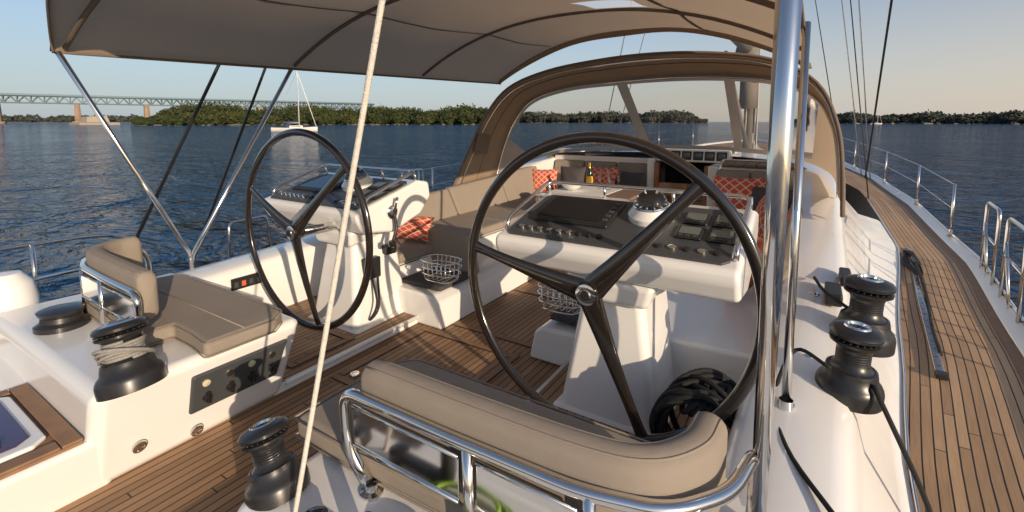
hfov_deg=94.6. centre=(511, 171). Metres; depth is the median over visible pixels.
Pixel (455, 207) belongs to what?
bench seat cushion
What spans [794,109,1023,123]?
distant trees
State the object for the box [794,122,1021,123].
shore land
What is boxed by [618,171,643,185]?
throw pillow
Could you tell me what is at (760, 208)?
throw pillow
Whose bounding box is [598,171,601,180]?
champagne glass
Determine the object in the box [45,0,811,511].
bimini canopy
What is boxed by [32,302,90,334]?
capped deck winch
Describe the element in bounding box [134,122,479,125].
shore land
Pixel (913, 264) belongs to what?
genoa track
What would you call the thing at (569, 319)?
locker pad
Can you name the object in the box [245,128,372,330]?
steering wheel
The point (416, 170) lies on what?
boarding gate rail
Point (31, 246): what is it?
pushpit rail
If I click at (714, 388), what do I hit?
rope coil
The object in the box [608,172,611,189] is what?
champagne glass
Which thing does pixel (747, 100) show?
mast
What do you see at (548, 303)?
wire bottle basket
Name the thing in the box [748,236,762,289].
throw pillow
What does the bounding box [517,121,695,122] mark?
shore land
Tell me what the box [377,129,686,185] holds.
lifeline
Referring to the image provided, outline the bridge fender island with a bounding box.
[69,116,119,124]
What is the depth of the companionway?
6.86 m
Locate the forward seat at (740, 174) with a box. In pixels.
[713,159,801,280]
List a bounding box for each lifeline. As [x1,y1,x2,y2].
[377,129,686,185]
[845,138,953,206]
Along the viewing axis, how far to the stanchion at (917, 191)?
7.24 m
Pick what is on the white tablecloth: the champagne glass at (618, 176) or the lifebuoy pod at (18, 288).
the champagne glass at (618, 176)
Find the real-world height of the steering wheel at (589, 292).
1.386 m
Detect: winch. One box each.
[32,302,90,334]
[90,316,167,401]
[237,416,310,510]
[815,319,885,414]
[832,274,896,357]
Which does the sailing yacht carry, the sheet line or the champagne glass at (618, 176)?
the sheet line
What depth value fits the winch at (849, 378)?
1.84 m
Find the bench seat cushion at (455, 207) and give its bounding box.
[395,166,536,262]
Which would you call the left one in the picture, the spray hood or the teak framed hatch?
the teak framed hatch
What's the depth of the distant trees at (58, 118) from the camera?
1894.90 m
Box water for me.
[0,122,1023,316]
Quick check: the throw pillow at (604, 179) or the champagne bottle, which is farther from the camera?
the throw pillow at (604, 179)
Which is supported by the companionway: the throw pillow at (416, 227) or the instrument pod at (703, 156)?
the instrument pod at (703, 156)
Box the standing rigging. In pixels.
[602,0,892,198]
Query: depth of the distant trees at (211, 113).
400.92 m
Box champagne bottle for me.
[586,163,592,182]
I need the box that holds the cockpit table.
[535,189,641,200]
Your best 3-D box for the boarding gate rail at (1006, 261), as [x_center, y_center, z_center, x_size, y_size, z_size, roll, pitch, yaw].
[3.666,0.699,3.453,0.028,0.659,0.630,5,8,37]
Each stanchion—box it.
[431,167,433,191]
[852,141,856,167]
[882,151,887,182]
[914,164,920,204]
[946,184,956,236]
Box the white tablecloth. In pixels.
[536,186,621,201]
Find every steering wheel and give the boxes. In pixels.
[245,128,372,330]
[468,131,761,441]
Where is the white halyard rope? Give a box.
[293,0,385,511]
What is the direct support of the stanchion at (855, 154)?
on the sailing yacht
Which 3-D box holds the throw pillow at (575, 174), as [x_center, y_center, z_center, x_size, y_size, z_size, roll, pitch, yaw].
[0.942,0.127,7.410,0.435,0.393,0.204,4,7,32]
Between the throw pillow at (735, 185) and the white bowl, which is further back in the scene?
the white bowl
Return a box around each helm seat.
[79,236,282,357]
[293,358,758,511]
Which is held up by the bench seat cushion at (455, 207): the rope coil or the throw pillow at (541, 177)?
the throw pillow at (541, 177)
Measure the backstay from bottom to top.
3.512 m
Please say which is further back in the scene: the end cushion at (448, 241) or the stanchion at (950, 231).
the stanchion at (950, 231)
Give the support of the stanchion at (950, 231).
on the sailing yacht
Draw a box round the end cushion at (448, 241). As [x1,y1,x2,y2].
[422,224,478,273]
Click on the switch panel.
(212, 386)
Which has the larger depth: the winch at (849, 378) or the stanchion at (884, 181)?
the stanchion at (884, 181)
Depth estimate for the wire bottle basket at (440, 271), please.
3.67 m
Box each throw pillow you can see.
[396,216,433,241]
[532,169,557,193]
[558,166,585,188]
[588,166,617,184]
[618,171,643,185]
[713,176,765,209]
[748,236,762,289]
[752,186,792,210]
[755,195,764,238]
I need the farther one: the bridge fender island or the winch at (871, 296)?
the bridge fender island
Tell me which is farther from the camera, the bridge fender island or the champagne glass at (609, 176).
the bridge fender island
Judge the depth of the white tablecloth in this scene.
5.91 m
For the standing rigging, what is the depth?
9.16 m
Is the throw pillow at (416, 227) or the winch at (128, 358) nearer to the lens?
the winch at (128, 358)
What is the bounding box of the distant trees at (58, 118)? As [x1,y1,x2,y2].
[2,114,143,121]
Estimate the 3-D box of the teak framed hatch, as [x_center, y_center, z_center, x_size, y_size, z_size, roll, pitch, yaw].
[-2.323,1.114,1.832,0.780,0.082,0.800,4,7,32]
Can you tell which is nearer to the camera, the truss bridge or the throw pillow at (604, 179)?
the throw pillow at (604, 179)
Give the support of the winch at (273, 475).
on the sailing yacht
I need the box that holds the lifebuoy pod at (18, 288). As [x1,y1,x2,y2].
[0,270,40,312]
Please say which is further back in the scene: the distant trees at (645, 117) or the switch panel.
the distant trees at (645, 117)
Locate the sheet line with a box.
[775,276,932,511]
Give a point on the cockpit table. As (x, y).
(626, 194)
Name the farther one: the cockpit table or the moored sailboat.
the moored sailboat
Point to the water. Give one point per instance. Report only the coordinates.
(61, 179)
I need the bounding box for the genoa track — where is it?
[902,247,948,380]
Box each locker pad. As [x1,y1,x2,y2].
[402,267,468,291]
[550,299,580,325]
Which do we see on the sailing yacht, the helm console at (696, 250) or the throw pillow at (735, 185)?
the helm console at (696, 250)
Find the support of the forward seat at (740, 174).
on the sailing yacht
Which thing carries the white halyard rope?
attached to the sailing yacht
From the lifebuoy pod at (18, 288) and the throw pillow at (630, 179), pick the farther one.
the throw pillow at (630, 179)
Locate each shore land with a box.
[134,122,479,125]
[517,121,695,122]
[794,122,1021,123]
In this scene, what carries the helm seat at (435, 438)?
on the sailing yacht
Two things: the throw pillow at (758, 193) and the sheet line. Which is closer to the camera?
the sheet line
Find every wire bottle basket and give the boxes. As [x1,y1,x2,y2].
[420,254,461,283]
[538,282,580,314]
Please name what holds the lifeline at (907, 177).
attached to the stanchion
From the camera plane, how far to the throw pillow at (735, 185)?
5.10 m
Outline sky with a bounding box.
[0,0,1023,121]
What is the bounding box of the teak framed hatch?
[0,383,82,479]
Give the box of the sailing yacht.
[0,139,1023,511]
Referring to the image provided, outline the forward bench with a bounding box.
[554,159,646,199]
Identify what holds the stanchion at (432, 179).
on the sailing yacht
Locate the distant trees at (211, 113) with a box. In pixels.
[130,101,517,124]
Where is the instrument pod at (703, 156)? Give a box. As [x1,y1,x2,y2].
[657,148,731,162]
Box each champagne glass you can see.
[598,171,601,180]
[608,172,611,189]
[617,172,620,180]
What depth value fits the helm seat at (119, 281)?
2.46 m
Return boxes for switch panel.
[189,339,286,413]
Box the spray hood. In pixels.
[453,51,845,217]
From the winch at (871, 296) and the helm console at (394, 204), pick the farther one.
the helm console at (394, 204)
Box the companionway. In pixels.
[555,148,793,206]
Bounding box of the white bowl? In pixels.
[561,184,580,190]
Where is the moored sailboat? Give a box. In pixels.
[271,71,317,131]
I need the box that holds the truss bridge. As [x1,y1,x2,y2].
[0,93,374,123]
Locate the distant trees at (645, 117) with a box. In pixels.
[518,109,707,122]
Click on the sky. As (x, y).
(946, 56)
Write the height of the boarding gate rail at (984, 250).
0.659 m
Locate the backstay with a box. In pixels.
[136,65,266,257]
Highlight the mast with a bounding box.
[724,40,759,159]
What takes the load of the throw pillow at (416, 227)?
on the bench seat cushion at (455, 207)
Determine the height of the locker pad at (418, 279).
0.038 m
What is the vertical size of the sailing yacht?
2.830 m
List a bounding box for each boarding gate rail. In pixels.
[401,168,423,180]
[979,202,1001,284]
[998,217,1023,323]
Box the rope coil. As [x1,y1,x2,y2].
[649,368,737,433]
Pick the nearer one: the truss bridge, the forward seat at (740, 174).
the forward seat at (740, 174)
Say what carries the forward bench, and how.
on the sailing yacht
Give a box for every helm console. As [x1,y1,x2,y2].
[264,164,428,333]
[496,180,758,433]
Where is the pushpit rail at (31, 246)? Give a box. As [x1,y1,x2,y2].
[0,215,272,300]

